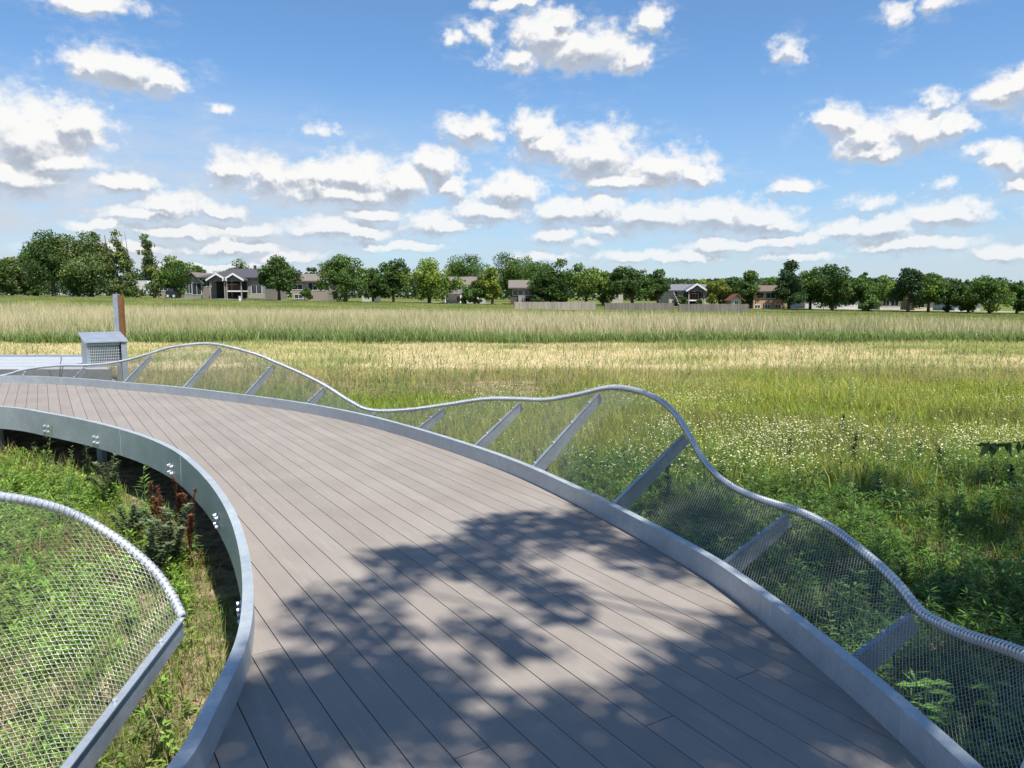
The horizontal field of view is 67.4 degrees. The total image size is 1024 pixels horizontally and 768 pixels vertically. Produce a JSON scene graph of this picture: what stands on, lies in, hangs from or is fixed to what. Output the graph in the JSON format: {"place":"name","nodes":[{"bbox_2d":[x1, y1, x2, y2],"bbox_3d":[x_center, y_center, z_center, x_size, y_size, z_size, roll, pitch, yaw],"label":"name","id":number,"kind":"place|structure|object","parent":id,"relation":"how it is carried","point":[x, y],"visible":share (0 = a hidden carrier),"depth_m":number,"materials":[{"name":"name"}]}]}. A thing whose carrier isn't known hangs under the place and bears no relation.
{"place":"outdoors","nodes":[
{"label":"outdoors","id":0,"kind":"place"},
{"bbox_2d":[0,463,1023,767],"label":"grass","id":1,"kind":"structure","parent":0,"point":[1000,515],"depth_m":5.29,"materials":[{"name":"green plant"}]},
{"bbox_2d":[0,294,1023,767],"bbox_3d":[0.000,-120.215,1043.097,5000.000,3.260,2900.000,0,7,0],"label":"ground","id":2,"kind":"structure","parent":0,"point":[132,470],"depth_m":9.74,"materials":[{"name":"green plant"}]},
{"bbox_2d":[0,259,16,291],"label":"tree","id":3,"kind":"object","parent":2,"relation":"on","point":[3,271],"visible":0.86,"depth_m":116.61,"materials":[{"name":"green plant"}]},
{"bbox_2d":[0,256,29,294],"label":"tree","id":4,"kind":"object","parent":2,"relation":"on","point":[12,284],"visible":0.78,"depth_m":118.20,"materials":[{"name":"green plant"}]},
{"bbox_2d":[17,253,47,294],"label":"tree","id":5,"kind":"object","parent":2,"relation":"on","point":[25,289],"visible":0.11,"depth_m":122.00,"materials":[{"name":"green plant"}]},
{"bbox_2d":[26,287,45,295],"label":"bush","id":6,"kind":"object","parent":2,"relation":"on","point":[33,291],"visible":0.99,"depth_m":111.91,"materials":[{"name":"green plant"}]},
{"bbox_2d":[14,229,75,295],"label":"tree","id":7,"kind":"object","parent":2,"relation":"on","point":[40,249],"visible":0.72,"depth_m":112.97,"materials":[{"name":"green plant"}]},
{"bbox_2d":[38,449,55,482],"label":"weed","id":8,"kind":"object","parent":2,"relation":"on","point":[45,468],"visible":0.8,"depth_m":8.77,"materials":[{"name":"green plant"}]},
{"bbox_2d":[0,355,111,380],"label":"platform","id":9,"kind":"structure","parent":2,"relation":"on","point":[10,363],"depth_m":18.20,"materials":[{"name":"metal"}]},
{"bbox_2d":[78,331,128,381],"bbox_3d":[-9.542,-0.566,17.970,0.900,1.260,1.060,-5,8,-35],"label":"cage box","id":10,"kind":"object","parent":9,"relation":"on","point":[99,347],"visible":0.87,"depth_m":17.76,"materials":[{"name":"grey metal"}]},
{"bbox_2d":[58,273,94,296],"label":"tree","id":11,"kind":"object","parent":2,"relation":"on","point":[66,280],"visible":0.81,"depth_m":110.36,"materials":[{"name":"green plant"}]},
{"bbox_2d":[47,230,124,296],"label":"tree","id":12,"kind":"object","parent":2,"relation":"on","point":[88,259],"visible":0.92,"depth_m":111.30,"materials":[{"name":"green plant"}]},
{"bbox_2d":[80,444,96,489],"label":"weed","id":13,"kind":"object","parent":2,"relation":"on","point":[87,465],"visible":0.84,"depth_m":8.36,"materials":[{"name":"green plant"}]},
{"bbox_2d":[0,444,208,767],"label":"leafy weeds","id":14,"kind":"object","parent":2,"relation":"on","point":[54,488],"visible":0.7,"depth_m":5.28,"materials":[{"name":"green plant"}]},
{"bbox_2d":[2,513,206,618],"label":"brown weeds","id":15,"kind":"object","parent":2,"relation":"on","point":[185,536],"visible":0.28,"depth_m":6.30,"materials":[{"name":"green plant"}]},
{"bbox_2d":[88,453,120,504],"bbox_3d":[-4.155,1.014,7.883,0.329,0.567,0.294,-1,7,-10],"label":"weed","id":16,"kind":"object","parent":2,"relation":"on","point":[112,478],"visible":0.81,"depth_m":7.86,"materials":[{"name":"green plant"}]},
{"bbox_2d":[88,231,124,296],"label":"tree","id":17,"kind":"object","parent":2,"relation":"on","point":[114,287],"visible":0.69,"depth_m":113.42,"materials":[{"name":"green plant"}]},
{"bbox_2d":[112,294,126,380],"bbox_3d":[-10.075,-1.057,19.803,0.250,2.510,0.135,0,7,0],"label":"marker post","id":18,"kind":"object","parent":2,"relation":"on","point":[119,313],"visible":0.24,"depth_m":19.68,"materials":[{"name":"metal"}]},
{"bbox_2d":[108,229,144,297],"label":"tree","id":19,"kind":"object","parent":2,"relation":"on","point":[126,262],"visible":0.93,"depth_m":113.22,"materials":[{"name":"green plant"}]},
{"bbox_2d":[107,503,147,542],"bbox_3d":[-3.224,1.225,6.481,0.329,0.463,0.212,0,7,0],"label":"weed","id":20,"kind":"object","parent":2,"relation":"on","point":[137,524],"visible":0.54,"depth_m":6.46,"materials":[{"name":"green plant"}]},
{"bbox_2d":[120,287,138,297],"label":"bush","id":21,"kind":"object","parent":2,"relation":"on","point":[126,293],"visible":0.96,"depth_m":111.75,"materials":[{"name":"green plant"}]},
{"bbox_2d":[124,281,152,296],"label":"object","id":22,"kind":"object","parent":2,"relation":"on","point":[141,283],"visible":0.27,"depth_m":118.03,"materials":[{"name":"white"}]},
{"bbox_2d":[133,465,156,516],"bbox_3d":[-3.528,1.072,7.362,0.222,0.560,0.313,7,9,45],"label":"weed","id":23,"kind":"object","parent":2,"relation":"on","point":[142,481],"visible":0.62,"depth_m":7.37,"materials":[{"name":"green plant"}]},
{"bbox_2d":[136,233,164,297],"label":"tree","id":24,"kind":"object","parent":2,"relation":"on","point":[148,266],"visible":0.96,"depth_m":113.28,"materials":[{"name":"green plant"}]},
{"bbox_2d":[144,481,165,523],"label":"weed","id":25,"kind":"object","parent":2,"relation":"on","point":[150,485],"visible":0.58,"depth_m":7.07,"materials":[{"name":"green plant"}]},
{"bbox_2d":[141,519,176,589],"bbox_3d":[-2.609,1.257,5.675,0.242,0.588,0.295,-4,8,-32],"label":"weed","id":26,"kind":"object","parent":2,"relation":"on","point":[156,553],"visible":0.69,"depth_m":5.67,"materials":[{"name":"green plant"}]},
{"bbox_2d":[145,485,182,541],"bbox_3d":[-2.879,1.156,6.373,0.313,0.624,0.277,0,7,0],"label":"weed","id":27,"kind":"object","parent":2,"relation":"on","point":[155,512],"visible":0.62,"depth_m":6.37,"materials":[{"name":"green plant"}]},
{"bbox_2d":[137,503,192,581],"bbox_3d":[-2.617,1.214,5.855,0.384,0.631,0.296,0,7,0],"label":"weed","id":28,"kind":"object","parent":2,"relation":"on","point":[175,548],"visible":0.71,"depth_m":5.85,"materials":[{"name":"green plant"}]},
{"bbox_2d":[151,255,196,297],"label":"tree","id":29,"kind":"object","parent":2,"relation":"on","point":[173,274],"visible":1,"depth_m":113.80,"materials":[{"name":"green plant"}]},
{"bbox_2d":[156,269,195,297],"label":"house","id":30,"kind":"structure","parent":2,"relation":"on","point":[163,290],"depth_m":123.17,"materials":[{"name":"beige"}]},
{"bbox_2d":[170,475,190,527],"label":"weed","id":31,"kind":"object","parent":2,"relation":"on","point":[178,501],"visible":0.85,"depth_m":7.06,"materials":[{"name":"brown plant"}]},
{"bbox_2d":[177,487,204,564],"bbox_3d":[-2.596,1.164,6.152,0.277,0.659,0.286,4,8,34],"label":"weed","id":32,"kind":"object","parent":2,"relation":"on","point":[192,547],"visible":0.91,"depth_m":6.18,"materials":[{"name":"brown plant"}]},
{"bbox_2d":[184,272,210,297],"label":"house","id":33,"kind":"structure","parent":2,"relation":"on","point":[195,289],"depth_m":121.08,"materials":[{"name":"grey"}]},
{"bbox_2d":[192,283,201,294],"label":"window","id":34,"kind":"structure","parent":33,"relation":"in","point":[196,287],"depth_m":121.05,"materials":[{"name":"white glass"}]},
{"bbox_2d":[213,258,252,272],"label":"tree","id":35,"kind":"object","parent":2,"relation":"on","point":[242,266],"visible":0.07,"depth_m":168.03,"materials":[{"name":"green plant"}]},
{"bbox_2d":[196,265,285,299],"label":"house","id":36,"kind":"structure","parent":2,"relation":"on","point":[235,284],"depth_m":121.07,"materials":[{"name":"grey"}]},
{"bbox_2d":[251,285,261,293],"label":"window","id":37,"kind":"structure","parent":36,"relation":"in","point":[255,289],"depth_m":121.07,"materials":[{"name":"white glass"}]},
{"bbox_2d":[255,254,303,299],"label":"tree","id":38,"kind":"object","parent":2,"relation":"on","point":[278,273],"visible":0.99,"depth_m":109.33,"materials":[{"name":"green plant"}]},
{"bbox_2d":[300,287,312,300],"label":"bush","id":39,"kind":"object","parent":2,"relation":"on","point":[306,292],"visible":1,"depth_m":110.97,"materials":[{"name":"green plant"}]},
{"bbox_2d":[291,274,340,300],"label":"house","id":40,"kind":"structure","parent":2,"relation":"on","point":[309,280],"depth_m":118.20,"materials":[{"name":"beige"}]},
{"bbox_2d":[314,254,371,301],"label":"tree","id":41,"kind":"object","parent":2,"relation":"on","point":[338,270],"visible":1,"depth_m":110.64,"materials":[{"name":"green plant"}]},
{"bbox_2d":[358,289,379,300],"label":"house","id":42,"kind":"structure","parent":2,"relation":"on","point":[370,299],"depth_m":123.26,"materials":[{"name":"white"}]},
{"bbox_2d":[361,267,380,300],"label":"tree","id":43,"kind":"object","parent":2,"relation":"on","point":[372,290],"visible":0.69,"depth_m":116.31,"materials":[{"name":"green plant"}]},
{"bbox_2d":[372,258,410,301],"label":"tree","id":44,"kind":"object","parent":2,"relation":"on","point":[391,275],"visible":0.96,"depth_m":114.06,"materials":[{"name":"green plant"}]},
{"bbox_2d":[400,257,467,302],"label":"tree","id":45,"kind":"object","parent":2,"relation":"on","point":[430,281],"visible":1,"depth_m":109.82,"materials":[{"name":"green plant"}]},
{"bbox_2d":[444,273,485,302],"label":"house","id":46,"kind":"structure","parent":2,"relation":"on","point":[454,296],"depth_m":118.28,"materials":[{"name":"white"}]},
{"bbox_2d":[442,253,490,276],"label":"tree","id":47,"kind":"object","parent":2,"relation":"on","point":[458,268],"visible":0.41,"depth_m":161.73,"materials":[{"name":"green plant"}]},
{"bbox_2d":[463,280,487,303],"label":"tree","id":48,"kind":"object","parent":2,"relation":"on","point":[473,293],"visible":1,"depth_m":109.87,"materials":[{"name":"green plant"}]},
{"bbox_2d":[476,267,501,303],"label":"tree","id":49,"kind":"object","parent":2,"relation":"on","point":[489,282],"visible":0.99,"depth_m":110.23,"materials":[{"name":"green plant"}]},
{"bbox_2d":[0,376,982,767],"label":"boardwalk","id":50,"kind":"structure","parent":2,"relation":"on","point":[410,596],"depth_m":3.77,"materials":[{"name":"grey wood"}]},
{"bbox_2d":[0,491,186,767],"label":"net railing","id":51,"kind":"object","parent":50,"relation":"attached to","point":[93,744],"visible":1,"depth_m":3.13,"materials":[{"name":"silver metal"}]},
{"bbox_2d":[0,342,1023,767],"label":"net railing","id":52,"kind":"object","parent":50,"relation":"attached to","point":[876,652],"visible":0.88,"depth_m":5.08,"materials":[{"name":"silver metal"}]},
{"bbox_2d":[0,354,1023,536],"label":"grass","id":53,"kind":"structure","parent":2,"relation":"on","point":[778,397],"depth_m":14.17,"materials":[{"name":"green plant"}]},
{"bbox_2d":[0,331,1023,380],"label":"grass","id":54,"kind":"structure","parent":2,"relation":"on","point":[1014,349],"depth_m":27.89,"materials":[{"name":"yellow plant"}]},
{"bbox_2d":[0,322,1023,343],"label":"prairie undergrowth","id":55,"kind":"object","parent":2,"relation":"on","point":[414,335],"visible":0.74,"depth_m":34.77,"materials":[{"name":"green plant"}]},
{"bbox_2d":[0,295,1023,327],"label":"lawn grass","id":56,"kind":"structure","parent":2,"relation":"on","point":[804,313],"depth_m":93.88,"materials":[{"name":"green plant"}]},
{"bbox_2d":[0,273,1023,303],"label":"distant woods","id":57,"kind":"object","parent":2,"relation":"on","point":[354,293],"visible":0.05,"depth_m":217.21,"materials":[{"name":"green plant"}]},
{"bbox_2d":[0,512,1023,767],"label":"dead stems","id":58,"kind":"object","parent":2,"relation":"on","point":[226,644],"visible":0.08,"depth_m":4.75,"materials":[{"name":"brown plant"}]},
{"bbox_2d":[493,252,535,293],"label":"tree","id":59,"kind":"object","parent":2,"relation":"on","point":[514,271],"visible":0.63,"depth_m":161.85,"materials":[{"name":"green plant"}]},
{"bbox_2d":[508,276,546,304],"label":"house","id":60,"kind":"structure","parent":2,"relation":"on","point":[520,291],"depth_m":115.20,"materials":[{"name":"brown"}]},
{"bbox_2d":[519,261,549,279],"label":"tree","id":61,"kind":"object","parent":2,"relation":"on","point":[531,269],"visible":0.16,"depth_m":147.45,"materials":[{"name":"green plant"}]},
{"bbox_2d":[530,295,544,305],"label":"bush","id":62,"kind":"object","parent":2,"relation":"on","point":[537,299],"visible":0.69,"depth_m":107.14,"materials":[{"name":"green plant"}]},
{"bbox_2d":[526,258,576,301],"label":"tree","id":63,"kind":"object","parent":2,"relation":"on","point":[551,286],"visible":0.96,"depth_m":112.58,"materials":[{"name":"green plant"}]},
{"bbox_2d":[514,301,595,309],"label":"fence","id":64,"kind":"object","parent":2,"relation":"on","point":[554,305],"visible":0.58,"depth_m":91.53,"materials":[{"name":"brown wood"}]},
{"bbox_2d":[565,263,610,301],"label":"tree","id":65,"kind":"object","parent":2,"relation":"on","point":[586,283],"visible":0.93,"depth_m":115.95,"materials":[{"name":"green plant"}]},
{"bbox_2d":[181,374,1023,498],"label":"white wildflowers","id":66,"kind":"object","parent":2,"relation":"on","point":[826,442],"visible":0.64,"depth_m":10.51,"materials":[{"name":"green plant"}]},
{"bbox_2d":[594,271,615,304],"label":"tree","id":67,"kind":"object","parent":2,"relation":"on","point":[605,297],"visible":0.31,"depth_m":119.06,"materials":[{"name":"green plant"}]},
{"bbox_2d":[603,290,622,304],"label":"house","id":68,"kind":"structure","parent":2,"relation":"on","point":[619,298],"depth_m":123.26,"materials":[{"name":"beige"}]},
{"bbox_2d":[605,265,656,302],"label":"tree","id":69,"kind":"object","parent":2,"relation":"on","point":[632,281],"visible":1,"depth_m":113.75,"materials":[{"name":"green plant"}]},
{"bbox_2d":[604,303,673,310],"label":"fence","id":70,"kind":"object","parent":2,"relation":"on","point":[642,306],"visible":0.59,"depth_m":93.54,"materials":[{"name":"grey wood"}]},
{"bbox_2d":[641,269,670,302],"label":"tree","id":71,"kind":"object","parent":2,"relation":"on","point":[662,283],"visible":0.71,"depth_m":117.19,"materials":[{"name":"green plant"}]},
{"bbox_2d":[659,465,674,501],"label":"weed","id":72,"kind":"object","parent":2,"relation":"on","point":[668,478],"visible":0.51,"depth_m":7.57,"materials":[{"name":"green plant"}]},
{"bbox_2d":[659,281,709,305],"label":"house","id":73,"kind":"structure","parent":2,"relation":"on","point":[691,292],"depth_m":121.16,"materials":[{"name":"beige"}]},
{"bbox_2d":[678,304,749,311],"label":"fence","id":74,"kind":"object","parent":2,"relation":"on","point":[720,308],"visible":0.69,"depth_m":92.56,"materials":[{"name":"grey wood"}]},
{"bbox_2d":[705,279,731,303],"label":"tree","id":75,"kind":"object","parent":2,"relation":"on","point":[719,290],"visible":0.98,"depth_m":116.38,"materials":[{"name":"green plant"}]},
{"bbox_2d":[722,294,744,305],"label":"house","id":76,"kind":"structure","parent":2,"relation":"on","point":[737,299],"depth_m":113.35,"materials":[{"name":"red"}]},
{"bbox_2d":[729,270,761,307],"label":"tree","id":77,"kind":"object","parent":2,"relation":"on","point":[746,289],"visible":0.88,"depth_m":115.19,"materials":[{"name":"green plant"}]},
{"bbox_2d":[741,282,785,308],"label":"house","id":78,"kind":"structure","parent":2,"relation":"on","point":[767,299],"depth_m":115.36,"materials":[{"name":"orange brick"}]},
{"bbox_2d":[761,276,777,284],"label":"tree","id":79,"kind":"object","parent":2,"relation":"on","point":[770,280],"visible":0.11,"depth_m":163.00,"materials":[{"name":"green plant"}]},
{"bbox_2d":[773,259,808,308],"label":"tree","id":80,"kind":"object","parent":2,"relation":"on","point":[788,283],"visible":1,"depth_m":110.94,"materials":[{"name":"green plant"}]},
{"bbox_2d":[559,437,1023,767],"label":"leafy weeds","id":81,"kind":"object","parent":2,"relation":"on","point":[972,578],"visible":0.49,"depth_m":6.00,"materials":[{"name":"green plant"}]},
{"bbox_2d":[790,297,828,308],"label":"house","id":82,"kind":"structure","parent":2,"relation":"on","point":[803,305],"depth_m":121.44,"materials":[{"name":"white"}]},
{"bbox_2d":[799,266,822,308],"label":"tree","id":83,"kind":"object","parent":2,"relation":"on","point":[807,276],"visible":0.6,"depth_m":113.77,"materials":[{"name":"green plant"}]},
{"bbox_2d":[809,263,858,309],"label":"tree","id":84,"kind":"object","parent":2,"relation":"on","point":[834,282],"visible":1,"depth_m":111.09,"materials":[{"name":"green plant"}]},
{"bbox_2d":[829,297,857,309],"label":"house","id":85,"kind":"structure","parent":2,"relation":"on","point":[853,306],"depth_m":120.42,"materials":[{"name":"white"}]},
{"bbox_2d":[851,431,858,459],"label":"weed","id":86,"kind":"object","parent":2,"relation":"on","point":[855,439],"visible":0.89,"depth_m":9.96,"materials":[{"name":"green plant"}]},
{"bbox_2d":[855,272,871,283],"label":"tree","id":87,"kind":"object","parent":2,"relation":"on","point":[864,276],"visible":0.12,"depth_m":158.01,"materials":[{"name":"green plant"}]},
{"bbox_2d":[841,277,892,310],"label":"tree","id":88,"kind":"object","parent":2,"relation":"on","point":[867,292],"visible":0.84,"depth_m":109.79,"materials":[{"name":"green plant"}]},
{"bbox_2d":[858,299,876,311],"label":"bush","id":89,"kind":"object","parent":2,"relation":"on","point":[867,306],"visible":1,"depth_m":107.24,"materials":[{"name":"green plant"}]},
{"bbox_2d":[858,298,903,309],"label":"house","id":90,"kind":"structure","parent":2,"relation":"on","point":[887,305],"depth_m":119.41,"materials":[{"name":"beige"}]},
{"bbox_2d":[873,274,906,305],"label":"tree","id":91,"kind":"object","parent":2,"relation":"on","point":[890,283],"visible":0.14,"depth_m":120.69,"materials":[{"name":"green plant"}]},
{"bbox_2d":[885,267,926,311],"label":"tree","id":92,"kind":"object","parent":2,"relation":"on","point":[909,285],"visible":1,"depth_m":107.44,"materials":[{"name":"green plant"}]},
{"bbox_2d":[900,297,932,310],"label":"house","id":93,"kind":"structure","parent":2,"relation":"on","point":[903,306],"depth_m":119.82,"materials":[{"name":"beige"}]},
{"bbox_2d":[897,677,956,725],"bbox_3d":[1.929,1.577,3.600,0.300,0.434,0.221,0,7,0],"label":"weed","id":94,"kind":"object","parent":2,"relation":"on","point":[902,683],"visible":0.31,"depth_m":3.59,"materials":[{"name":"green plant"}]},
{"bbox_2d":[910,272,948,311],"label":"tree","id":95,"kind":"object","parent":2,"relation":"on","point":[933,283],"visible":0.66,"depth_m":109.62,"materials":[{"name":"green plant"}]},
{"bbox_2d":[932,280,966,312],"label":"tree","id":96,"kind":"object","parent":2,"relation":"on","point":[952,295],"visible":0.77,"depth_m":110.28,"materials":[{"name":"green plant"}]},
{"bbox_2d":[933,300,980,310],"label":"house","id":97,"kind":"structure","parent":2,"relation":"on","point":[938,307],"depth_m":124.21,"materials":[{"name":"white"}]},
{"bbox_2d":[951,286,978,311],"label":"tree","id":98,"kind":"object","parent":2,"relation":"on","point":[969,308],"visible":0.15,"depth_m":112.70,"materials":[{"name":"green plant"}]},
{"bbox_2d":[960,274,1017,313],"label":"tree","id":99,"kind":"object","parent":2,"relation":"on","point":[988,290],"visible":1,"depth_m":106.80,"materials":[{"name":"green plant"}]},
{"bbox_2d":[962,662,1023,749],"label":"weed","id":100,"kind":"object","parent":2,"relation":"on","point":[991,696],"visible":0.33,"depth_m":3.70,"materials":[{"name":"green plant"}]},
{"bbox_2d":[1001,284,1023,313],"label":"tree","id":101,"kind":"object","parent":2,"relation":"on","point":[1019,306],"visible":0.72,"depth_m":108.69,"materials":[{"name":"green plant"}]},
{"bbox_3d":[9.460,-3.685,-2.203,16.235,12.840,14.178,0,7,0],"label":"shade tree","id":102,"kind":"object","parent":2,"relation":"on","visible":0},
{"bbox_2d":[977,441,1023,458],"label":"leafy branch","id":103,"kind":"object","parent":102,"relation":"attached to","point":[993,448],"visible":1,"depth_m":4.68,"materials":[{"name":"green plant"}]},
{"bbox_2d":[0,300,1023,342],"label":"tall grass","id":104,"kind":"structure","parent":0,"point":[51,318],"depth_m":40.60,"materials":[{"name":"beige plant"}]},
{"bbox_2d":[0,0,1023,294],"label":"sky","id":105,"kind":"structure","parent":0,"point":[691,139],"materials":[{"name":"blue"}]},
{"bbox_2d":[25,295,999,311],"bbox_3d":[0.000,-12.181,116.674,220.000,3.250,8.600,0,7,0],"label":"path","id":106,"kind":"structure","parent":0,"point":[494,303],"depth_m":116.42,"materials":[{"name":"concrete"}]},
{"bbox_2d":[165,289,180,297],"bbox_3d":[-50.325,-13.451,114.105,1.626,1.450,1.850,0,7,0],"label":"parked car","id":107,"kind":"object","parent":106,"relation":"on","point":[172,293],"visible":0.94,"depth_m":113.23,"materials":[{"name":"paint"}]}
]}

